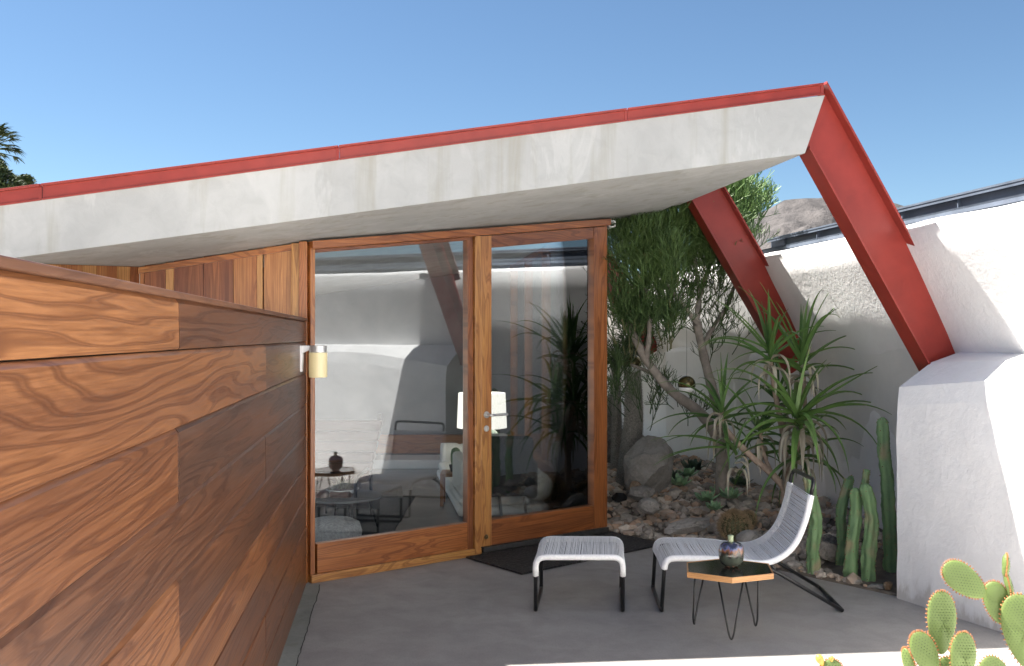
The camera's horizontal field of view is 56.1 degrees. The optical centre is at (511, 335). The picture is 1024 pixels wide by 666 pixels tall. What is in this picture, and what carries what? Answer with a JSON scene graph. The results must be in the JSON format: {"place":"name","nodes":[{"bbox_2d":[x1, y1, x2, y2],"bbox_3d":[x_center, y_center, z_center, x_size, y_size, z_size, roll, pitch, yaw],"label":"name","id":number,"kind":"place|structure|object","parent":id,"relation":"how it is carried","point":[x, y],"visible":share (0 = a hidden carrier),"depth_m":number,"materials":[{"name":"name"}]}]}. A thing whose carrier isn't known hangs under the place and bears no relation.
{"place":"outdoors","nodes":[
{"label":"outdoors","id":0,"kind":"place"},
{"bbox_2d":[457,392,506,433],"bbox_3d":[-0.301,0.894,9.600,0.500,0.648,0.500,0,0,0],"label":"table lamp","id":1,"kind":"object","parent":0,"point":[498,402],"visible":0.25,"depth_m":9.45,"materials":[{"name":"white fabric"}]},
{"bbox_2d":[0,0,1023,274],"label":"sky","id":2,"kind":"structure","parent":0,"point":[932,91],"materials":[{"name":"blue"}]},
{"bbox_2d":[296,545,1021,665],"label":"patio floor","id":3,"kind":"structure","parent":0,"point":[463,612],"depth_m":5.04,"materials":[{"name":"concrete"}]},
{"bbox_2d":[466,532,663,574],"bbox_3d":[0.397,1.492,6.671,1.353,0.012,0.582,0,0,-39],"label":"doormat","id":4,"kind":"object","parent":3,"relation":"on","point":[519,560],"visible":0.69,"depth_m":6.50,"materials":[{"name":"fabric"}]},
{"bbox_2d":[533,536,625,611],"bbox_3d":[0.387,1.341,5.439,0.550,0.316,0.511,0,0,0],"label":"ottoman","id":5,"kind":"object","parent":3,"relation":"on","point":[541,556],"visible":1,"depth_m":5.32,"materials":[{"name":"white fabric"}]},
{"bbox_2d":[687,559,773,639],"bbox_3d":[1.092,1.329,4.841,0.452,0.322,0.408,0,0,0],"label":"side table","id":6,"kind":"object","parent":3,"relation":"on","point":[717,570],"visible":0.95,"depth_m":4.77,"materials":[{"name":"black laminate"}]},
{"bbox_2d":[718,535,743,567],"bbox_3d":[1.112,1.089,4.865,0.132,0.159,0.132,0,0,0],"label":"vase","id":7,"kind":"object","parent":6,"relation":"on","point":[731,552],"visible":1,"depth_m":4.82,"materials":[{"name":"ceramic"}]},
{"bbox_2d":[651,469,843,611],"bbox_3d":[1.316,1.134,5.438,1.030,0.730,0.495,0,0,0],"label":"lounge chair","id":8,"kind":"object","parent":3,"relation":"on","point":[757,551],"visible":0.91,"depth_m":5.37,"materials":[{"name":"white fabric"}]},
{"bbox_2d":[607,430,896,595],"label":"planting bed soil","id":9,"kind":"structure","parent":0,"point":[882,575],"depth_m":6.07,"materials":[{"name":"brown soil"}]},
{"bbox_2d":[607,428,611,462],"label":"boulder","id":10,"kind":"object","parent":9,"relation":"on","point":[609,432],"visible":0.12,"depth_m":9.36,"materials":[{"name":"stone"}]},
{"bbox_2d":[607,338,623,469],"bbox_3d":[0.968,0.606,9.003,0.535,1.391,0.503,0,0,0],"label":"spiny trunk plant","id":11,"kind":"object","parent":9,"relation":"on","point":[616,426],"visible":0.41,"depth_m":8.96,"materials":[{"name":"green plant"}]},
{"bbox_2d":[607,376,623,430],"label":"spiny trunk plant","id":12,"kind":"object","parent":9,"relation":"on","point":[609,420],"visible":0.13,"depth_m":9.55,"materials":[{"name":"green plant"}]},
{"bbox_2d":[607,325,662,486],"bbox_3d":[1.061,0.565,8.524,0.603,1.521,0.545,0,0,32],"label":"spiny trunk plant","id":13,"kind":"object","parent":9,"relation":"on","point":[632,432],"visible":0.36,"depth_m":8.43,"materials":[{"name":"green plant"}]},
{"bbox_2d":[622,435,673,492],"bbox_3d":[1.139,1.106,7.984,0.430,0.545,0.327,0,0,0],"label":"boulder","id":14,"kind":"object","parent":9,"relation":"on","point":[643,456],"visible":0.87,"depth_m":7.90,"materials":[{"name":"stone"}]},
{"bbox_2d":[629,481,640,489],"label":"stone","id":15,"kind":"object","parent":14,"relation":"on","point":[634,483],"visible":0.57,"depth_m":7.83,"materials":[{"name":"stone"}]},
{"bbox_2d":[671,470,683,478],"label":"succulent","id":16,"kind":"object","parent":9,"relation":"on","point":[673,474],"visible":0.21,"depth_m":8.28,"materials":[{"name":"green plant"}]},
{"bbox_2d":[671,473,692,485],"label":"succulent","id":17,"kind":"object","parent":9,"relation":"on","point":[678,480],"visible":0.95,"depth_m":8.00,"materials":[{"name":"green plant"}]},
{"bbox_2d":[678,467,699,481],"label":"succulent","id":18,"kind":"object","parent":9,"relation":"on","point":[689,472],"visible":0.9,"depth_m":8.37,"materials":[{"name":"green plant"}]},
{"bbox_2d":[602,169,780,498],"bbox_3d":[1.488,-0.094,7.719,1.921,2.880,1.282,0,0,-17],"label":"pencil tree","id":19,"kind":"object","parent":9,"relation":"on","point":[659,250],"visible":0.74,"depth_m":7.51,"materials":[{"name":"green plant"}]},
{"bbox_2d":[624,355,641,371],"bbox_3d":[1.021,0.005,8.100,0.150,0.604,0.150,0,0,0],"label":"hanging globe","id":20,"kind":"object","parent":19,"relation":"hanging from","point":[637,359],"visible":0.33,"depth_m":8.04,"materials":[{"name":"brown metal"}]},
{"bbox_2d":[678,376,695,392],"bbox_3d":[1.310,0.083,7.200,0.132,0.695,0.132,0,0,0],"label":"hanging globe","id":21,"kind":"object","parent":19,"relation":"hanging from","point":[688,380],"visible":0.8,"depth_m":7.16,"materials":[{"name":"brown metal"}]},
{"bbox_2d":[681,459,707,469],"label":"succulent","id":22,"kind":"object","parent":9,"relation":"on","point":[695,463],"visible":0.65,"depth_m":8.76,"materials":[{"name":"green plant"}]},
{"bbox_2d":[694,490,719,501],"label":"succulent","id":23,"kind":"object","parent":9,"relation":"on","point":[705,496],"visible":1,"depth_m":7.54,"materials":[{"name":"green plant"}]},
{"bbox_2d":[705,500,723,514],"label":"succulent","id":24,"kind":"object","parent":9,"relation":"on","point":[714,506],"visible":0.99,"depth_m":7.30,"materials":[{"name":"green plant"}]},
{"bbox_2d":[719,487,742,500],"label":"succulent","id":25,"kind":"object","parent":9,"relation":"on","point":[734,493],"visible":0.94,"depth_m":7.48,"materials":[{"name":"green plant"}]},
{"bbox_2d":[730,476,752,487],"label":"succulent","id":26,"kind":"object","parent":9,"relation":"on","point":[740,481],"visible":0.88,"depth_m":7.91,"materials":[{"name":"green plant"}]},
{"bbox_2d":[607,435,882,586],"bbox_3d":[1.306,1.361,8.880,1.718,0.324,6.564,0,0,-9],"label":"rubble","id":27,"kind":"object","parent":9,"relation":"on","point":[626,523],"visible":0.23,"depth_m":7.41,"materials":[{"name":"stone"}]},
{"bbox_2d":[612,492,626,502],"bbox_3d":[0.885,1.330,7.902,0.128,0.086,0.083,0,0,0],"label":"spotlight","id":28,"kind":"object","parent":27,"relation":"on","point":[619,497],"visible":1,"depth_m":7.87,"materials":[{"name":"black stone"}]},
{"bbox_2d":[629,485,654,500],"bbox_3d":[1.049,1.270,7.743,0.220,0.126,0.121,0,0,0],"label":"stone","id":29,"kind":"object","parent":27,"relation":"on","point":[637,493],"visible":0.9,"depth_m":7.71,"materials":[{"name":"grey stone"}]},
{"bbox_2d":[637,497,659,514],"bbox_3d":[1.051,1.315,7.404,0.175,0.134,0.130,0,0,0],"label":"stone","id":30,"kind":"object","parent":27,"relation":"on","point":[648,505],"visible":1,"depth_m":7.35,"materials":[{"name":"grey stone"}]},
{"bbox_2d":[664,517,710,534],"bbox_3d":[1.271,1.379,6.955,0.348,0.117,0.136,0,0,-14],"label":"stone","id":31,"kind":"object","parent":27,"relation":"on","point":[689,525],"visible":1,"depth_m":6.92,"materials":[{"name":"grey stone"}]},
{"bbox_2d":[690,508,702,516],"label":"stone","id":32,"kind":"object","parent":27,"relation":"on","point":[696,512],"visible":1,"depth_m":7.03,"materials":[{"name":"stone"}]},
{"bbox_2d":[716,508,753,540],"bbox_3d":[1.552,1.316,6.701,0.264,0.231,0.265,0,0,0],"label":"ball cactus","id":33,"kind":"object","parent":27,"relation":"on","point":[734,521],"visible":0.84,"depth_m":6.64,"materials":[{"name":"brown"}]},
{"bbox_2d":[736,530,758,541],"bbox_3d":[1.591,1.365,6.506,0.142,0.102,0.128,0,0,-42],"label":"stone","id":34,"kind":"object","parent":27,"relation":"on","point":[746,535],"visible":0.74,"depth_m":6.46,"materials":[{"name":"grey stone"}]},
{"bbox_2d":[742,509,757,526],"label":"ball cactus","id":35,"kind":"object","parent":27,"relation":"on","point":[751,514],"visible":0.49,"depth_m":6.91,"materials":[{"name":"brown"}]},
{"bbox_2d":[786,560,802,571],"bbox_3d":[1.802,1.470,6.098,0.119,0.087,0.074,0,0,0],"label":"stone","id":36,"kind":"object","parent":27,"relation":"on","point":[793,564],"visible":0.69,"depth_m":6.08,"materials":[{"name":"grey stone"}]},
{"bbox_2d":[819,541,836,561],"bbox_3d":[2.014,1.391,6.202,0.178,0.141,0.114,0,0,0],"label":"stone","id":37,"kind":"object","parent":27,"relation":"on","point":[827,550],"visible":0.68,"depth_m":6.15,"materials":[{"name":"grey stone"}]},
{"bbox_2d":[647,284,891,533],"bbox_3d":[1.774,0.512,6.664,1.472,1.788,1.479,0,0,-33],"label":"tree aloe","id":38,"kind":"object","parent":9,"relation":"on","point":[795,402],"visible":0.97,"depth_m":6.72,"materials":[{"name":"green plant"}]},
{"bbox_2d":[802,474,821,574],"bbox_3d":[1.881,1.197,6.018,0.120,0.654,0.097,0,0,0],"label":"columnar cactus","id":39,"kind":"object","parent":9,"relation":"on","point":[813,544],"visible":0.73,"depth_m":5.99,"materials":[{"name":"plant"}]},
{"bbox_2d":[823,534,836,545],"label":"stone","id":40,"kind":"object","parent":9,"relation":"on","point":[830,538],"visible":0.34,"depth_m":6.33,"materials":[{"name":"grey stone"}]},
{"bbox_2d":[835,475,853,565],"bbox_3d":[2.129,1.192,6.147,0.127,0.609,0.082,0,0,0],"label":"columnar cactus","id":41,"kind":"object","parent":9,"relation":"on","point":[842,506],"visible":0.88,"depth_m":6.13,"materials":[{"name":"plant"}]},
{"bbox_2d":[842,469,870,576],"bbox_3d":[2.134,1.171,5.937,0.220,0.684,0.107,0,0,-39],"label":"columnar cactus","id":42,"kind":"object","parent":9,"relation":"on","point":[852,547],"visible":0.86,"depth_m":5.88,"materials":[{"name":"plant"}]},
{"bbox_2d":[859,483,879,581],"bbox_3d":[2.167,1.204,5.820,0.121,0.618,0.100,0,0,0],"label":"columnar cactus","id":43,"kind":"object","parent":9,"relation":"on","point":[869,547],"visible":0.98,"depth_m":5.79,"materials":[{"name":"plant"}]},
{"bbox_2d":[867,584,883,588],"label":"stone","id":44,"kind":"object","parent":9,"relation":"on","point":[878,586],"visible":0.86,"depth_m":5.66,"materials":[{"name":"grey stone"}]},
{"bbox_2d":[876,417,896,572],"bbox_3d":[2.331,0.993,5.952,0.138,0.979,0.098,0,0,0],"label":"columnar cactus","id":45,"kind":"object","parent":9,"relation":"on","point":[889,522],"visible":0.93,"depth_m":5.92,"materials":[{"name":"plant"}]},
{"bbox_2d":[883,581,892,589],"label":"stone","id":46,"kind":"object","parent":9,"relation":"on","point":[887,585],"visible":1,"depth_m":5.60,"materials":[{"name":"brown stone"}]},
{"bbox_2d":[692,198,902,268],"bbox_3d":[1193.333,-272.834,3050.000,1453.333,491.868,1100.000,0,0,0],"label":"mountain","id":47,"kind":"structure","parent":0,"point":[796,215],"depth_m":3387.03,"materials":[{"name":"grey stone"}]},
{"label":"pale pavement","id":48,"kind":"structure","parent":0,"visible":0},
{"bbox_2d":[0,255,307,665],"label":"wood fence","id":49,"kind":"object","parent":48,"relation":"on","point":[153,462],"visible":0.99,"depth_m":2.03,"materials":[{"name":"brown wood"}]},
{"bbox_2d":[300,345,326,377],"bbox_3d":[-1.127,0.145,5.450,0.154,0.182,0.103,0,0,0],"label":"wall lamp","id":50,"kind":"object","parent":49,"relation":"attached to","point":[317,361],"visible":1,"depth_m":5.41,"materials":[{"name":"beige glass"}]},
{"bbox_2d":[278,584,319,665],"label":"concrete kerb strip","id":51,"kind":"object","parent":48,"relation":"on","point":[293,643],"visible":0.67,"depth_m":4.92,"materials":[{"name":"grey concrete"}]},
{"bbox_2d":[296,585,319,665],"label":"floor crack","id":52,"kind":"object","parent":48,"relation":"on","point":[308,625],"visible":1,"depth_m":4.91,"materials":[{"name":"black concrete"}]},
{"bbox_2d":[815,654,842,665],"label":"prickly pear","id":53,"kind":"object","parent":48,"relation":"on","point":[829,661],"visible":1,"depth_m":3.10,"materials":[{"name":"green plant"}]},
{"bbox_2d":[900,552,1023,665],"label":"prickly pear","id":54,"kind":"object","parent":48,"relation":"on","point":[1004,607],"visible":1,"depth_m":3.16,"materials":[{"name":"green plant"}]},
{"label":"ground","id":55,"kind":"structure","parent":0,"visible":0},
{"bbox_2d":[0,122,25,168],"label":"palm tree","id":56,"kind":"object","parent":55,"relation":"on","point":[3,128],"visible":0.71,"depth_m":26.27,"materials":[{"name":"green plant"}]},
{"bbox_2d":[0,160,25,188],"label":"broadleaf tree","id":57,"kind":"object","parent":55,"relation":"on","point":[10,177],"visible":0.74,"depth_m":23.80,"materials":[{"name":"green plant"}]},
{"bbox_2d":[18,173,37,184],"bbox_3d":[-13.794,-1.531,26.983,0.650,6.074,0.698,0,0,37],"label":"broadleaf tree","id":58,"kind":"object","parent":55,"relation":"on","point":[28,179],"visible":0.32,"depth_m":26.90,"materials":[{"name":"green plant"}]},
{"bbox_2d":[0,81,954,582],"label":"house","id":59,"kind":"structure","parent":55,"relation":"on","point":[418,281],"depth_m":5.90,"materials":[{"name":"concrete"}]},
{"bbox_2d":[315,516,361,541],"bbox_3d":[-1.268,1.385,6.777,0.420,0.190,0.418,0,0,0],"label":"pouf","id":60,"kind":"object","parent":59,"relation":"on","point":[327,528],"visible":0.58,"depth_m":6.63,"materials":[{"name":"fabric"}]},
{"bbox_2d":[315,496,414,534],"bbox_3d":[-1.650,1.492,8.050,1.500,0.011,1.700,0,0,0],"label":"rug","id":61,"kind":"object","parent":59,"relation":"on","point":[389,512],"visible":0.36,"depth_m":8.08,"materials":[{"name":"grey carpet"}]},
{"bbox_2d":[315,489,381,526],"bbox_3d":[-1.303,1.363,7.377,0.604,0.278,0.604,0,0,0],"label":"coffee table","id":62,"kind":"object","parent":61,"relation":"on","point":[363,495],"visible":0.54,"depth_m":7.23,"materials":[{"name":"paint"}]},
{"bbox_2d":[324,477,358,493],"bbox_3d":[-1.297,1.149,7.377,0.276,0.146,0.260,0,0,0],"label":"flower bowl","id":63,"kind":"object","parent":62,"relation":"on","point":[341,485],"visible":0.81,"depth_m":7.33,"materials":[{"name":"white ceramic"}]},
{"bbox_2d":[315,413,382,518],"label":"wall","id":64,"kind":"structure","parent":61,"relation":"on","point":[345,449],"depth_m":7.81,"materials":[{"name":"white paint"}]},
{"bbox_2d":[440,470,451,506],"bbox_3d":[-0.502,1.355,8.555,0.260,0.291,0.260,0,0,0],"label":"wooden table","id":65,"kind":"object","parent":59,"relation":"on","point":[445,473],"visible":0.45,"depth_m":8.43,"materials":[{"name":"brown wood"}]},
{"bbox_2d":[449,447,459,471],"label":"potted cactus","id":66,"kind":"object","parent":65,"relation":"on","point":[454,449],"visible":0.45,"depth_m":8.53,"materials":[{"name":"green plant"}]},
{"bbox_2d":[291,219,610,582],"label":"window","id":67,"kind":"structure","parent":59,"relation":"in","point":[335,559],"depth_m":6.26,"materials":[{"name":"brown wood"}]},
{"bbox_2d":[437,443,521,515],"bbox_3d":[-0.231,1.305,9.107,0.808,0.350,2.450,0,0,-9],"label":"sofa","id":68,"kind":"object","parent":59,"relation":"on","point":[511,505],"visible":0.09,"depth_m":8.11,"materials":[{"name":"beige fabric"}]},
{"bbox_2d":[452,433,507,516],"bbox_3d":[-0.247,1.145,8.034,0.430,0.714,0.712,0,0,-10],"label":"armchair","id":69,"kind":"object","parent":59,"relation":"on","point":[457,468],"visible":0.29,"depth_m":7.89,"materials":[{"name":"beige fabric"}]},
{"bbox_2d":[491,436,531,496],"bbox_3d":[-0.067,1.145,7.853,0.510,0.714,0.712,0,0,-5],"label":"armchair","id":70,"kind":"object","parent":59,"relation":"on","point":[510,456],"visible":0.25,"depth_m":7.54,"materials":[{"name":"green fabric"}]},
{"bbox_2d":[481,226,608,553],"bbox_3d":[0.260,0.339,6.938,1.200,2.341,0.161,0,0,-37],"label":"door","id":71,"kind":"structure","parent":59,"relation":"in","point":[565,492],"depth_m":7.05,"materials":[{"name":"brown wood"}]},
{"bbox_2d":[510,226,601,437],"bbox_3d":[0.339,0.305,9.343,0.090,2.390,4.115,0,0,-9],"label":"curtain","id":72,"kind":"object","parent":59,"relation":"in","point":[524,302],"depth_m":10.36,"materials":[{"name":"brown fabric"}]},
{"bbox_2d":[607,201,1023,632],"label":"stucco wall","id":73,"kind":"structure","parent":55,"relation":"on","point":[956,424],"depth_m":5.38,"materials":[{"name":"white paint"}]},
{"bbox_2d":[762,178,1023,253],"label":"neighbour roof","id":74,"kind":"structure","parent":73,"relation":"attached to","point":[999,195],"depth_m":5.88,"materials":[{"name":"metal"}]}
]}

